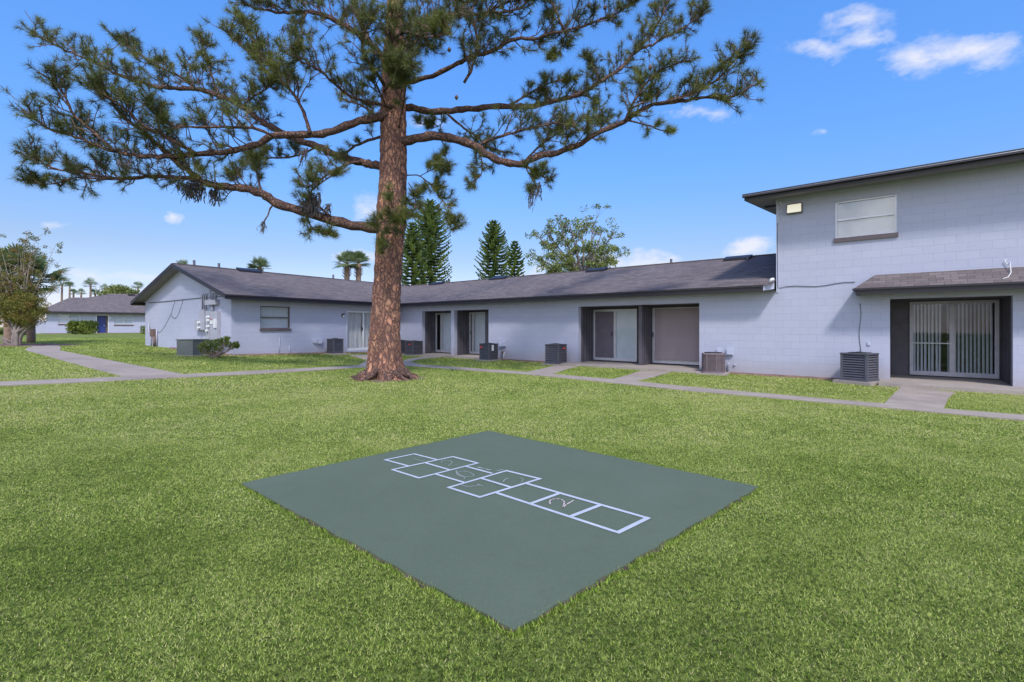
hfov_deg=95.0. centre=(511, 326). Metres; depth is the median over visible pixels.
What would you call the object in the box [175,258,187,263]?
palm tree
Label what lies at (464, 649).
ground
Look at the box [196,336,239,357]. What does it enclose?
shrub
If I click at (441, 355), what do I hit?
patio
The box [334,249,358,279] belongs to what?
palm tree
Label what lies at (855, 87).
sky
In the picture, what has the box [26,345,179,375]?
path
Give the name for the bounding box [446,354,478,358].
patio
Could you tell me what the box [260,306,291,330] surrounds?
window
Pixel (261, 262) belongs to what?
palm tree
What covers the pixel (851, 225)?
window
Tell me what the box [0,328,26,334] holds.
hedge
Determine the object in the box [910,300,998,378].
sliding door
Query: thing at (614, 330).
sliding door
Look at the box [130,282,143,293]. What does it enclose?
palm tree
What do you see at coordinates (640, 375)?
path
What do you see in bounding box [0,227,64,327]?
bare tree
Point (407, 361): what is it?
path
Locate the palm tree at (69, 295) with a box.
[64,282,74,297]
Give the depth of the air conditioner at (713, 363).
14.07 m
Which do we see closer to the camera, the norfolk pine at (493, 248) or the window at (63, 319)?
the window at (63, 319)
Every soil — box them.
[0,343,69,345]
[228,352,366,355]
[240,484,757,631]
[369,375,423,382]
[498,358,544,361]
[730,372,839,379]
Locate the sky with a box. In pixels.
[0,0,1023,326]
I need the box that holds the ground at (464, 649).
[0,327,1023,681]
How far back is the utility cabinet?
17.25 m
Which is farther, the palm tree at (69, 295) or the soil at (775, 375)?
the palm tree at (69, 295)
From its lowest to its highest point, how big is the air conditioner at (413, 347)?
0.896 m
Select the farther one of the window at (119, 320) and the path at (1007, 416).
the window at (119, 320)
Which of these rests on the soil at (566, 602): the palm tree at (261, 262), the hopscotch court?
the hopscotch court
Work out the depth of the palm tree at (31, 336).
24.25 m
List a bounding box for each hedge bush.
[65,320,98,333]
[140,325,144,333]
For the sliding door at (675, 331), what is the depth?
16.74 m
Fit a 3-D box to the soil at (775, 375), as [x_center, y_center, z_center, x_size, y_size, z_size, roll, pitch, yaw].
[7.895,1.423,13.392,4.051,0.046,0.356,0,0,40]
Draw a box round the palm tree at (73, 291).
[69,289,76,296]
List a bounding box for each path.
[0,364,1023,420]
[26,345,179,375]
[349,355,366,364]
[403,356,438,364]
[529,365,578,373]
[614,370,670,380]
[885,387,954,407]
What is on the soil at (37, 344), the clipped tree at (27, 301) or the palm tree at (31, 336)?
the clipped tree at (27, 301)
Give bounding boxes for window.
[58,314,78,324]
[114,315,132,325]
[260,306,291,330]
[834,194,897,242]
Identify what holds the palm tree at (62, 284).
on the ground at (464, 649)
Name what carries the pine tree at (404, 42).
on the ground at (464, 649)
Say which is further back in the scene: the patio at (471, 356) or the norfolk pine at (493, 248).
the norfolk pine at (493, 248)
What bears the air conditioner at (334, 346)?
on the ground at (464, 649)
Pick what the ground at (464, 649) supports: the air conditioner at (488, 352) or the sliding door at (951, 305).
the air conditioner at (488, 352)
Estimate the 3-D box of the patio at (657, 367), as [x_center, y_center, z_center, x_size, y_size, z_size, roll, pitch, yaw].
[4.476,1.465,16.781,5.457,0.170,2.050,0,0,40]
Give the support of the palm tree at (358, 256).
on the ground at (464, 649)
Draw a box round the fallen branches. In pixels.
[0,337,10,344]
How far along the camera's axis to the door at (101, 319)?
55.36 m
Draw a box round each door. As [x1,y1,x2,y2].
[97,316,104,332]
[347,311,370,350]
[436,313,450,352]
[469,312,484,353]
[593,309,636,361]
[652,307,698,364]
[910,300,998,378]
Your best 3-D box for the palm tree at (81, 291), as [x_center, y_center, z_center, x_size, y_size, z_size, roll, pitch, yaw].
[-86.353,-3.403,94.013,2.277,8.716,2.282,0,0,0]
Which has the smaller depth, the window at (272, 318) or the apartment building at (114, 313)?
the window at (272, 318)
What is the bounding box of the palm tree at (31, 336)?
[1,253,72,342]
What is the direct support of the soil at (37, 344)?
on the ground at (464, 649)
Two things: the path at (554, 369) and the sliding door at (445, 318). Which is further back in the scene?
the sliding door at (445, 318)
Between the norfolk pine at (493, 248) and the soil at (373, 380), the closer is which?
the soil at (373, 380)
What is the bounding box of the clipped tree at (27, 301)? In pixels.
[0,289,49,345]
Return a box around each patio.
[419,353,451,357]
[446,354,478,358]
[561,361,701,372]
[878,375,1023,394]
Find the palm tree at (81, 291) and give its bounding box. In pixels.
[76,288,86,296]
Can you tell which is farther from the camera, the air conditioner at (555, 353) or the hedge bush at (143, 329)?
the hedge bush at (143, 329)
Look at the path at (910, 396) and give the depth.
9.46 m
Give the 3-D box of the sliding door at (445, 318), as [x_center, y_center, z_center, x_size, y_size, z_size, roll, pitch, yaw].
[-3.499,0.315,24.262,1.265,2.030,0.148,0,0,39]
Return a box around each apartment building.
[25,294,144,333]
[130,148,1023,386]
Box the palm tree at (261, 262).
[246,256,270,271]
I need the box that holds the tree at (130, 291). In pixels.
[96,288,139,295]
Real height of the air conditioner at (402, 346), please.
0.876 m
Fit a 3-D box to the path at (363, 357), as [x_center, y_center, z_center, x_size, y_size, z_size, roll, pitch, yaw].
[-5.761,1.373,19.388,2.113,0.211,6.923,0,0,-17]
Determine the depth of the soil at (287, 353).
19.53 m
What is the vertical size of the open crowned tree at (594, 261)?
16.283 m
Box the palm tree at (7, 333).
[0,242,56,343]
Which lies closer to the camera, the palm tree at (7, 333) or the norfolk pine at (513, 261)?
the palm tree at (7, 333)
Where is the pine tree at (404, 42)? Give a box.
[0,0,768,381]
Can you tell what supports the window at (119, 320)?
in the apartment building at (114, 313)
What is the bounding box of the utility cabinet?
[176,339,208,355]
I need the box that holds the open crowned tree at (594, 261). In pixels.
[522,203,630,273]
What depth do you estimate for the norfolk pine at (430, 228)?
61.05 m
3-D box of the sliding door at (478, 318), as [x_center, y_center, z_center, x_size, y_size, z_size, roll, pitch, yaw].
[-1.477,0.315,22.742,1.551,2.030,0.181,0,0,39]
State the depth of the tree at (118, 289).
85.40 m
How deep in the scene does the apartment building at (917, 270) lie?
13.74 m
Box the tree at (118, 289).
[104,284,131,293]
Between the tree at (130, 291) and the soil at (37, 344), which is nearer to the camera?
the soil at (37, 344)
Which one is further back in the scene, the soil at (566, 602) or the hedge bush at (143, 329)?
the hedge bush at (143, 329)
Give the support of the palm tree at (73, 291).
on the ground at (464, 649)
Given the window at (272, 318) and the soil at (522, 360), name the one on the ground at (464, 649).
the soil at (522, 360)
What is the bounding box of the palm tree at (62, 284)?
[50,277,73,300]
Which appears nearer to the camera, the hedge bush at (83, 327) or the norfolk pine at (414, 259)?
the hedge bush at (83, 327)
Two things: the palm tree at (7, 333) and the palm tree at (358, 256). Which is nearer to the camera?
the palm tree at (7, 333)
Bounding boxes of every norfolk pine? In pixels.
[401,222,429,285]
[408,198,451,284]
[474,220,509,278]
[503,239,524,276]
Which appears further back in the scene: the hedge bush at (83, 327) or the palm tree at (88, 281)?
the palm tree at (88, 281)
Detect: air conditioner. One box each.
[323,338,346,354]
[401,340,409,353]
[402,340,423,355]
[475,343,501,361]
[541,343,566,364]
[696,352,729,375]
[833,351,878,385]
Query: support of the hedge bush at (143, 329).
on the ground at (464, 649)
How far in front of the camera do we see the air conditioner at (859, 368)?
11.77 m
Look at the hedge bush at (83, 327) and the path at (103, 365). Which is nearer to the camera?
the path at (103, 365)
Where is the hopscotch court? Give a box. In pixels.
[241,431,757,632]
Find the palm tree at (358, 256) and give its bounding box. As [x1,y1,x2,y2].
[350,251,371,280]
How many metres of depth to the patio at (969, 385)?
11.19 m
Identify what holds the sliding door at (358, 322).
in the apartment building at (917, 270)
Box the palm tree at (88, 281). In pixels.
[82,277,97,296]

